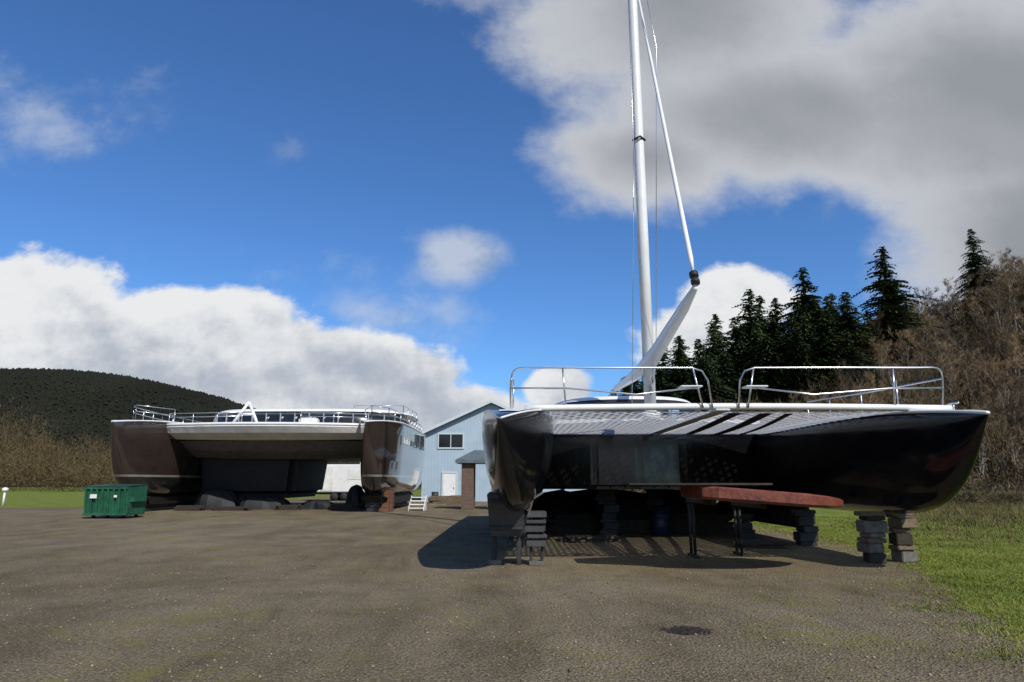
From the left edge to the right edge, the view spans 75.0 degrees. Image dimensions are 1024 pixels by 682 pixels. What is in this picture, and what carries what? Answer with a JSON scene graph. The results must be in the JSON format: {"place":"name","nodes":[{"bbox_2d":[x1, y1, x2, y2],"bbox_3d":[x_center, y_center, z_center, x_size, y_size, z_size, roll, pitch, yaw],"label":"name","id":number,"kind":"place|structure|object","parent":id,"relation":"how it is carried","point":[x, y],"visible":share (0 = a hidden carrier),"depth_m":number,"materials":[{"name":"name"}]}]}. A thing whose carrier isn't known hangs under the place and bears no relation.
{"place":"outdoors","nodes":[
{"label":"outdoors","id":0,"kind":"place"},
{"bbox_2d":[0,374,420,486],"bbox_3d":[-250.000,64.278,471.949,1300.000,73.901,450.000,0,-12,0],"label":"hill","id":1,"kind":"structure","parent":0,"point":[56,436],"depth_m":339.69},
{"bbox_2d":[0,367,359,484],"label":"distant forest","id":2,"kind":"object","parent":1,"relation":"on","point":[97,382],"visible":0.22,"depth_m":351.29,"materials":[{"name":"plant"}]},
{"bbox_2d":[421,400,559,500],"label":"blue building","id":3,"kind":"structure","parent":0,"point":[448,442],"depth_m":59.22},
{"bbox_2d":[441,472,457,495],"bbox_3d":[-5.500,12.778,58.555,1.400,2.550,0.156,0,-12,0],"label":"door","id":4,"kind":"structure","parent":3,"relation":"in","point":[449,481],"depth_m":58.59,"materials":[{"name":"white paint"}]},
{"bbox_2d":[437,433,463,448],"bbox_3d":[-5.450,8.896,59.409,2.380,1.390,0.100,0,-12,0],"label":"window","id":5,"kind":"structure","parent":3,"relation":"in","point":[445,440],"depth_m":59.39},
{"bbox_2d":[0,497,1023,681],"bbox_3d":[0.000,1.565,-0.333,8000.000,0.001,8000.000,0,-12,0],"label":"ground","id":6,"kind":"structure","parent":0,"point":[64,536],"depth_m":8.89,"materials":[{"name":"asphalt"}]},
{"bbox_2d":[82,484,147,517],"bbox_3d":[-18.550,7.477,31.192,2.290,1.538,1.830,0,-12,0],"label":"dumpster","id":7,"kind":"object","parent":6,"relation":"on","point":[121,500],"visible":1,"depth_m":30.45,"materials":[{"name":"metal"}]},
{"bbox_2d":[174,505,204,510],"bbox_3d":[-18.876,9.793,39.112,1.735,0.285,0.755,1,-12,-6],"label":"timber stack","id":8,"kind":"object","parent":6,"relation":"on","point":[189,508],"visible":1,"depth_m":38.83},
{"bbox_2d":[194,488,237,509],"bbox_3d":[-18.203,9.730,41.209,3.012,1.300,1.886,0,-12,0],"label":"covered pile","id":9,"kind":"object","parent":6,"relation":"on","point":[211,497],"visible":0.88,"depth_m":40.63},
{"bbox_2d":[209,506,252,510],"bbox_3d":[-16.616,9.896,39.414,2.440,0.210,0.718,-1,-12,4],"label":"timber stack","id":10,"kind":"object","parent":6,"relation":"on","point":[229,508],"visible":1,"depth_m":39.09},
{"bbox_2d":[237,495,290,509],"bbox_3d":[-15.372,9.966,41.236,3.133,0.850,1.622,0,-12,0],"label":"covered pile","id":11,"kind":"object","parent":6,"relation":"on","point":[263,502],"visible":0.82,"depth_m":40.73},
{"bbox_2d":[301,499,333,509],"bbox_3d":[-11.973,10.126,41.386,2.688,0.600,1.374,0,-12,0],"label":"covered pile","id":12,"kind":"object","parent":6,"relation":"on","point":[318,504],"visible":0.83,"depth_m":40.89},
{"bbox_2d":[316,464,364,500],"bbox_3d":[-15.091,13.071,61.616,6.418,3.250,2.345,0,-12,0],"label":"storage trailer","id":13,"kind":"object","parent":6,"relation":"on","point":[340,480],"visible":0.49,"depth_m":60.56,"materials":[{"name":"white paint"}]},
{"bbox_2d":[329,504,363,509],"bbox_3d":[-9.894,9.883,39.713,2.031,0.360,0.756,1,-12,-2],"label":"timber stack","id":14,"kind":"object","parent":6,"relation":"on","point":[344,506],"visible":0.98,"depth_m":39.41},
{"bbox_2d":[345,484,366,508],"bbox_3d":[-9.845,9.847,42.236,1.513,1.500,1.628,0,-12,0],"label":"covered pile","id":15,"kind":"object","parent":6,"relation":"on","point":[355,494],"visible":0.7,"depth_m":41.73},
{"bbox_2d":[379,490,393,511],"bbox_3d":[-7.200,9.145,38.214,0.750,1.200,0.740,0,-12,0],"label":"wooden crate","id":16,"kind":"object","parent":6,"relation":"on","point":[388,505],"visible":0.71,"depth_m":37.87,"materials":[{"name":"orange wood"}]},
{"bbox_2d":[455,450,493,508],"bbox_3d":[-1.850,8.783,42.401,3.300,3.650,3.000,0,-12,0],"label":"entrance shelter","id":17,"kind":"object","parent":6,"relation":"on","point":[470,461],"visible":0.48,"depth_m":41.19,"materials":[{"name":"brown brick"}]},
{"bbox_2d":[0,547,1023,681],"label":"gravel stones","id":18,"kind":"object","parent":6,"relation":"on","point":[569,669],"visible":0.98,"depth_m":7.44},
{"bbox_2d":[487,491,546,565],"bbox_3d":[0.093,3.711,13.216,1.213,1.436,1.392,0,-12,0],"label":"hull cradle","id":19,"kind":"object","parent":6,"relation":"on","point":[504,520],"visible":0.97,"depth_m":13.18,"materials":[{"name":"metal"}]},
{"bbox_2d":[482,0,989,527],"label":"black catamaran","id":20,"kind":"object","parent":19,"relation":"on","point":[900,458],"visible":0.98,"depth_m":15.18,"materials":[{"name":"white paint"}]},
{"bbox_2d":[547,402,702,416],"bbox_3d":[3.950,2.903,24.890,5.720,0.370,8.440,0,-12,0],"label":"cabin window","id":21,"kind":"structure","parent":20,"relation":"in","point":[605,402],"depth_m":21.06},
{"bbox_2d":[507,510,526,547],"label":"support pier","id":22,"kind":"structure","parent":6,"relation":"on","point":[511,541],"depth_m":16.75,"materials":[{"name":"concrete"}]},
{"bbox_2d":[63,530,1023,681],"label":"weeds","id":23,"kind":"object","parent":6,"relation":"on","point":[752,603],"visible":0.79,"depth_m":9.14,"materials":[{"name":"green plant"}]},
{"bbox_2d":[531,490,583,531],"bbox_3d":[1.678,5.985,23.730,2.072,1.360,2.701,-12,-17,43],"label":"covered pile","id":24,"kind":"object","parent":6,"relation":"on","point":[559,502],"visible":0.54,"depth_m":23.16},
{"bbox_2d":[556,535,621,542],"bbox_3d":[2.160,5.519,18.642,1.801,0.135,0.735,3,-12,-15],"label":"timber stack","id":25,"kind":"object","parent":6,"relation":"on","point":[586,538],"visible":1,"depth_m":18.41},
{"bbox_2d":[595,489,619,535],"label":"support pier","id":26,"kind":"structure","parent":6,"relation":"on","point":[607,517],"depth_m":20.63,"materials":[{"name":"concrete"}]},
{"bbox_2d":[644,489,664,518],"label":"support pier","id":27,"kind":"structure","parent":6,"relation":"on","point":[653,497],"depth_m":22.67,"materials":[{"name":"concrete"}]},
{"bbox_2d":[650,506,669,535],"bbox_3d":[4.600,5.584,20.691,0.610,0.880,0.610,0,-12,0],"label":"barrel","id":28,"kind":"object","parent":6,"relation":"on","point":[660,520],"visible":1,"depth_m":20.47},
{"bbox_2d":[659,623,713,634],"bbox_3d":[1.934,3.175,7.359,0.629,0.049,0.505,0,-12,0],"label":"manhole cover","id":29,"kind":"object","parent":6,"relation":"on","point":[683,630],"visible":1,"depth_m":7.34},
{"bbox_2d":[686,498,715,558],"bbox_3d":[4.000,3.992,14.129,0.100,1.265,2.100,0,-12,0],"label":"trestle","id":30,"kind":"object","parent":6,"relation":"on","point":[692,501],"visible":0.98,"depth_m":14.68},
{"bbox_2d":[622,483,843,507],"bbox_3d":[4.265,2.967,12.864,4.130,0.445,2.100,0,-12,0],"label":"hull mould","id":31,"kind":"object","parent":30,"relation":"on","point":[690,490],"visible":1,"depth_m":11.93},
{"bbox_2d":[734,513,755,538],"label":"support pier","id":32,"kind":"structure","parent":6,"relation":"on","point":[748,531],"depth_m":19.56,"materials":[{"name":"concrete"}]},
{"bbox_2d":[731,501,766,556],"bbox_3d":[5.150,4.117,14.511,0.100,1.180,2.100,0,-12,0],"label":"trestle","id":33,"kind":"object","parent":6,"relation":"on","point":[750,505],"visible":0.94,"depth_m":15.04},
{"bbox_2d":[731,540,793,548],"bbox_3d":[6.323,5.146,16.887,1.471,0.135,0.690,-4,-13,18],"label":"timber stack","id":34,"kind":"object","parent":6,"relation":"on","point":[763,544],"visible":0.9,"depth_m":16.64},
{"bbox_2d":[790,510,818,545],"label":"support pier","id":35,"kind":"structure","parent":6,"relation":"on","point":[805,533],"depth_m":17.41,"materials":[{"name":"concrete"}]},
{"bbox_2d":[853,511,887,562],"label":"support pier","id":36,"kind":"structure","parent":6,"relation":"on","point":[871,527],"depth_m":13.59,"materials":[{"name":"concrete"}]},
{"bbox_2d":[883,511,917,561],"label":"support pier","id":37,"kind":"structure","parent":6,"relation":"on","point":[903,547],"depth_m":13.75,"materials":[{"name":"concrete"}]},
{"bbox_3d":[-21.205,9.288,38.031,0.970,0.835,0.966,0,-12,0],"label":"support pier","id":38,"kind":"object","parent":6,"relation":"on","visible":0},
{"bbox_2d":[111,401,425,508],"bbox_3d":[-14.675,7.442,43.595,16.340,6.469,17.028,0,-12,0],"label":"brown catamaran","id":39,"kind":"object","parent":38,"relation":"on","point":[243,452],"visible":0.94,"depth_m":39.91,"materials":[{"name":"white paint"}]},
{"bbox_2d":[213,414,409,424],"bbox_3d":[-13.600,5.791,46.361,12.860,0.550,9.325,0,-12,0],"label":"cabin window","id":40,"kind":"structure","parent":39,"relation":"in","point":[260,417],"depth_m":42.01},
{"bbox_2d":[0,487,1023,642],"bbox_3d":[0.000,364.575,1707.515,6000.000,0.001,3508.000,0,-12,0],"label":"grass field","id":41,"kind":"structure","parent":0,"point":[27,498],"depth_m":19.89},
{"bbox_2d":[0,397,421,491],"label":"distant woodland","id":42,"kind":"object","parent":41,"relation":"on","point":[96,471],"visible":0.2,"depth_m":140.50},
{"bbox_2d":[728,516,1023,681],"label":"grass","id":43,"kind":"structure","parent":41,"relation":"on","point":[961,597],"depth_m":11.45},
{"bbox_2d":[0,0,1023,431],"label":"sky","id":44,"kind":"structure","parent":0,"point":[417,205],"materials":[{"name":"blue"}]},
{"bbox_2d":[619,328,1023,490],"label":"hillside","id":45,"kind":"structure","parent":0,"point":[969,409],"depth_m":90.07,"materials":[{"name":"plant"}]},
{"bbox_2d":[655,362,687,398],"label":"conifer tree","id":46,"kind":"object","parent":45,"relation":"on","point":[659,375],"visible":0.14,"depth_m":94.44,"materials":[{"name":"green plant"}]},
{"bbox_2d":[663,337,696,400],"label":"conifer tree","id":47,"kind":"object","parent":45,"relation":"on","point":[680,373],"visible":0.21,"depth_m":97.69,"materials":[{"name":"green plant"}]},
{"bbox_2d":[673,339,708,402],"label":"conifer tree","id":48,"kind":"object","parent":45,"relation":"on","point":[701,347],"visible":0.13,"depth_m":97.30,"materials":[{"name":"green plant"}]},
{"bbox_2d":[688,355,734,410],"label":"conifer tree","id":49,"kind":"object","parent":45,"relation":"on","point":[708,370],"visible":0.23,"depth_m":91.70,"materials":[{"name":"green plant"}]},
{"bbox_2d":[688,361,741,419],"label":"conifer tree","id":50,"kind":"object","parent":45,"relation":"on","point":[714,366],"visible":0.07,"depth_m":92.63,"materials":[{"name":"green plant"}]},
{"bbox_2d":[690,356,741,411],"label":"conifer tree","id":51,"kind":"object","parent":45,"relation":"on","point":[700,360],"visible":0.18,"depth_m":93.01,"materials":[{"name":"green plant"}]},
{"bbox_2d":[702,314,735,360],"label":"conifer tree","id":52,"kind":"object","parent":45,"relation":"on","point":[716,321],"visible":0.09,"depth_m":103.40,"materials":[{"name":"green plant"}]},
{"bbox_2d":[683,323,757,402],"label":"conifer tree","id":53,"kind":"object","parent":45,"relation":"on","point":[713,332],"visible":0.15,"depth_m":98.69,"materials":[{"name":"green plant"}]},
{"bbox_2d":[716,350,750,418],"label":"conifer tree","id":54,"kind":"object","parent":45,"relation":"on","point":[722,370],"visible":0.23,"depth_m":94.41,"materials":[{"name":"green plant"}]},
{"bbox_2d":[713,317,763,402],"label":"conifer tree","id":55,"kind":"object","parent":45,"relation":"on","point":[734,339],"visible":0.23,"depth_m":99.52,"materials":[{"name":"green plant"}]},
{"bbox_2d":[729,341,766,418],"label":"conifer tree","id":56,"kind":"object","parent":45,"relation":"on","point":[741,345],"visible":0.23,"depth_m":95.91,"materials":[{"name":"green plant"}]},
{"bbox_2d":[723,289,780,383],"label":"conifer tree","id":57,"kind":"object","parent":45,"relation":"on","point":[747,327],"visible":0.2,"depth_m":102.43,"materials":[{"name":"green plant"}]},
{"bbox_2d":[740,295,781,331],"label":"conifer tree","id":58,"kind":"object","parent":45,"relation":"on","point":[760,300],"visible":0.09,"depth_m":108.27,"materials":[{"name":"green plant"}]},
{"bbox_2d":[730,323,796,402],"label":"conifer tree","id":59,"kind":"object","parent":45,"relation":"on","point":[757,330],"visible":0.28,"depth_m":95.37,"materials":[{"name":"green plant"}]},
{"bbox_2d":[751,311,792,396],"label":"conifer tree","id":60,"kind":"object","parent":45,"relation":"on","point":[773,327],"visible":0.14,"depth_m":98.94,"materials":[{"name":"green plant"}]},
{"bbox_2d":[737,334,809,421],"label":"conifer tree","id":61,"kind":"object","parent":45,"relation":"on","point":[767,353],"visible":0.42,"depth_m":93.18,"materials":[{"name":"green plant"}]},
{"bbox_2d":[760,297,787,339],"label":"conifer tree","id":62,"kind":"object","parent":45,"relation":"on","point":[776,305],"visible":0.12,"depth_m":106.11,"materials":[{"name":"green plant"}]},
{"bbox_2d":[751,356,802,423],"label":"conifer tree","id":63,"kind":"object","parent":45,"relation":"on","point":[770,373],"visible":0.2,"depth_m":92.38,"materials":[{"name":"green plant"}]},
{"bbox_2d":[771,315,835,417],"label":"conifer tree","id":64,"kind":"object","parent":45,"relation":"on","point":[793,352],"visible":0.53,"depth_m":92.21,"materials":[{"name":"green plant"}]},
{"bbox_2d":[776,267,841,352],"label":"conifer tree","id":65,"kind":"object","parent":45,"relation":"on","point":[805,298],"visible":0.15,"depth_m":102.92,"materials":[{"name":"green plant"}]},
{"bbox_2d":[765,313,852,403],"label":"conifer tree","id":66,"kind":"object","parent":45,"relation":"on","point":[808,338],"visible":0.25,"depth_m":94.44,"materials":[{"name":"green plant"}]},
{"bbox_2d":[779,300,839,385],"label":"conifer tree","id":67,"kind":"object","parent":45,"relation":"on","point":[798,313],"visible":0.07,"depth_m":100.59,"materials":[{"name":"green plant"}]},
{"bbox_2d":[790,305,830,385],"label":"conifer tree","id":68,"kind":"object","parent":45,"relation":"on","point":[808,312],"visible":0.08,"depth_m":98.96,"materials":[{"name":"green plant"}]},
{"bbox_2d":[623,264,1023,505],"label":"brush","id":69,"kind":"object","parent":45,"relation":"on","point":[973,479],"visible":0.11,"depth_m":82.67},
{"bbox_2d":[793,310,891,399],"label":"conifer tree","id":70,"kind":"object","parent":45,"relation":"on","point":[831,341],"visible":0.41,"depth_m":93.61,"materials":[{"name":"green plant"}]},
{"bbox_2d":[820,331,899,403],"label":"conifer tree","id":71,"kind":"object","parent":45,"relation":"on","point":[854,357],"visible":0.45,"depth_m":91.95,"materials":[{"name":"green plant"}]},
{"bbox_2d":[827,292,899,382],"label":"conifer tree","id":72,"kind":"object","parent":45,"relation":"on","point":[850,324],"visible":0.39,"depth_m":97.86,"materials":[{"name":"green plant"}]},
{"bbox_2d":[842,379,888,414],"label":"bare tree","id":73,"kind":"object","parent":45,"relation":"on","point":[872,387],"visible":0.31,"depth_m":76.22,"materials":[{"name":"brown plant"}]},
{"bbox_2d":[862,366,890,403],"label":"bare tree","id":74,"kind":"object","parent":45,"relation":"on","point":[878,392],"visible":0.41,"depth_m":78.26,"materials":[{"name":"brown plant"}]},
{"bbox_2d":[870,338,900,383],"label":"bare tree","id":75,"kind":"object","parent":45,"relation":"on","point":[883,349],"visible":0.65,"depth_m":90.75,"materials":[{"name":"brown plant"}]},
{"bbox_2d":[876,346,908,397],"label":"bare tree","id":76,"kind":"object","parent":45,"relation":"on","point":[885,371],"visible":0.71,"depth_m":85.49,"materials":[{"name":"brown plant"}]},
{"bbox_2d":[868,305,918,379],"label":"tree","id":77,"kind":"object","parent":45,"relation":"on","point":[883,324],"visible":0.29,"depth_m":99.61,"materials":[{"name":"green plant"}]},
{"bbox_2d":[882,364,917,403],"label":"bare tree","id":78,"kind":"object","parent":45,"relation":"on","point":[905,395],"visible":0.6,"depth_m":79.14,"materials":[{"name":"brown plant"}]},
{"bbox_2d":[851,246,953,366],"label":"conifer tree","id":79,"kind":"object","parent":45,"relation":"on","point":[889,290],"visible":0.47,"depth_m":102.51,"materials":[{"name":"green plant"}]},
{"bbox_2d":[888,326,923,373],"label":"bare tree","id":80,"kind":"object","parent":45,"relation":"on","point":[907,336],"visible":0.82,"depth_m":93.39,"materials":[{"name":"brown plant"}]},
{"bbox_2d":[903,365,932,404],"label":"bare tree","id":81,"kind":"object","parent":45,"relation":"on","point":[910,377],"visible":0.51,"depth_m":80.32,"materials":[{"name":"brown plant"}]},
{"bbox_2d":[904,349,939,404],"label":"bare tree","id":82,"kind":"object","parent":45,"relation":"on","point":[923,362],"visible":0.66,"depth_m":86.12,"materials":[{"name":"brown plant"}]},
{"bbox_2d":[907,287,938,315],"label":"bare tree","id":83,"kind":"object","parent":45,"relation":"on","point":[928,295],"visible":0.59,"depth_m":112.60,"materials":[{"name":"brown plant"}]},
{"bbox_2d":[913,384,948,404],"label":"bare tree","id":84,"kind":"object","parent":45,"relation":"on","point":[925,396],"visible":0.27,"depth_m":72.41,"materials":[{"name":"brown plant"}]},
{"bbox_2d":[917,323,960,385],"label":"bare tree","id":85,"kind":"object","parent":45,"relation":"on","point":[939,345],"visible":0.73,"depth_m":90.70,"materials":[{"name":"brown plant"}]},
{"bbox_2d":[930,350,965,401],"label":"bare tree","id":86,"kind":"object","parent":45,"relation":"on","point":[951,359],"visible":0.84,"depth_m":83.95,"materials":[{"name":"brown plant"}]},
{"bbox_2d":[936,320,974,395],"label":"bare tree","id":87,"kind":"object","parent":45,"relation":"on","point":[959,328],"visible":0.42,"depth_m":92.69,"materials":[{"name":"brown plant"}]},
{"bbox_2d":[943,327,975,386],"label":"bare tree","id":88,"kind":"object","parent":45,"relation":"on","point":[964,342],"visible":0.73,"depth_m":90.24,"materials":[{"name":"brown plant"}]},
{"bbox_2d":[955,345,985,404],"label":"bare tree","id":89,"kind":"object","parent":45,"relation":"on","point":[965,377],"visible":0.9,"depth_m":83.23,"materials":[{"name":"brown plant"}]},
{"bbox_2d":[963,266,992,328],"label":"bare tree","id":90,"kind":"object","parent":45,"relation":"on","point":[979,281],"visible":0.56,"depth_m":103.17,"materials":[{"name":"brown plant"}]},
{"bbox_2d":[962,288,996,349],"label":"bare tree","id":91,"kind":"object","parent":45,"relation":"on","point":[978,309],"visible":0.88,"depth_m":97.45,"materials":[{"name":"brown plant"}]},
{"bbox_2d":[963,404,1003,486],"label":"bare tree","id":92,"kind":"object","parent":45,"relation":"on","point":[983,408],"visible":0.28,"depth_m":70.32,"materials":[{"name":"brown plant"}]},
{"bbox_2d":[948,229,1023,331],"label":"conifer tree","id":93,"kind":"object","parent":45,"relation":"on","point":[973,264],"visible":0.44,"depth_m":105.29,"materials":[{"name":"green plant"}]},
{"bbox_2d":[974,406,998,482],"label":"bare tree","id":94,"kind":"object","parent":45,"relation":"on","point":[986,433],"visible":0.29,"depth_m":68.83,"materials":[{"name":"brown plant"}]},
{"bbox_2d":[967,322,1007,373],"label":"bare tree","id":95,"kind":"object","parent":45,"relation":"on","point":[974,344],"visible":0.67,"depth_m":90.37,"materials":[{"name":"brown plant"}]},
{"bbox_2d":[972,384,1004,485],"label":"bare tree","id":96,"kind":"object","parent":45,"relation":"on","point":[992,404],"visible":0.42,"depth_m":71.89,"materials":[{"name":"brown plant"}]},
{"bbox_2d":[976,280,1011,360],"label":"bare tree","id":97,"kind":"object","parent":45,"relation":"on","point":[999,303],"visible":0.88,"depth_m":95.16,"materials":[{"name":"brown plant"}]},
{"bbox_2d":[979,247,1012,285],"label":"bare tree","id":98,"kind":"object","parent":45,"relation":"on","point":[994,267],"visible":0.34,"depth_m":105.21,"materials":[{"name":"brown plant"}]},
{"bbox_2d":[972,359,1021,415],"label":"bare tree","id":99,"kind":"object","parent":45,"relation":"on","point":[991,380],"visible":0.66,"depth_m":81.28,"materials":[{"name":"brown plant"}]},
{"bbox_2d":[988,271,1012,327],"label":"bare tree","id":100,"kind":"object","parent":45,"relation":"on","point":[995,286],"visible":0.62,"depth_m":97.10,"materials":[{"name":"brown plant"}]},
{"bbox_2d":[985,351,1018,417],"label":"bare tree","id":101,"kind":"object","parent":45,"relation":"on","point":[998,371],"visible":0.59,"depth_m":81.44,"materials":[{"name":"brown plant"}]},
{"bbox_2d":[983,311,1021,373],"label":"bare tree","id":102,"kind":"object","parent":45,"relation":"on","point":[996,342],"visible":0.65,"depth_m":89.18,"materials":[{"name":"brown plant"}]},
{"bbox_2d":[988,308,1019,355],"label":"bare tree","id":103,"kind":"object","parent":45,"relation":"on","point":[1000,330],"visible":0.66,"depth_m":91.15,"materials":[{"name":"brown plant"}]},
{"bbox_2d":[987,399,1021,481],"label":"bare tree","id":104,"kind":"object","parent":45,"relation":"on","point":[1009,423],"visible":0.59,"depth_m":71.93,"materials":[{"name":"brown plant"}]},
{"bbox_2d":[991,412,1018,479],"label":"bare tree","id":105,"kind":"object","parent":45,"relation":"on","point":[1010,432],"visible":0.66,"depth_m":70.18,"materials":[{"name":"brown plant"}]},
{"bbox_2d":[988,250,1023,318],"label":"bare tree","id":106,"kind":"object","parent":45,"relation":"on","point":[1005,260],"visible":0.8,"depth_m":100.47,"materials":[{"name":"brown plant"}]},
{"bbox_2d":[992,360,1023,476],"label":"bare tree","id":107,"kind":"object","parent":45,"relation":"on","point":[1011,407],"visible":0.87,"depth_m":71.44,"materials":[{"name":"brown plant"}]},
{"bbox_2d":[997,286,1023,331],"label":"bare tree","id":108,"kind":"object","parent":45,"relation":"on","point":[1014,303],"visible":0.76,"depth_m":94.96,"materials":[{"name":"brown plant"}]},
{"bbox_2d":[998,334,1023,402],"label":"bare tree","id":109,"kind":"object","parent":45,"relation":"on","point":[1018,364],"visible":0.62,"depth_m":83.76,"materials":[{"name":"brown plant"}]},
{"bbox_2d":[772,498,1023,625],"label":"dry grass","id":110,"kind":"structure","parent":0,"point":[990,510],"depth_m":26.25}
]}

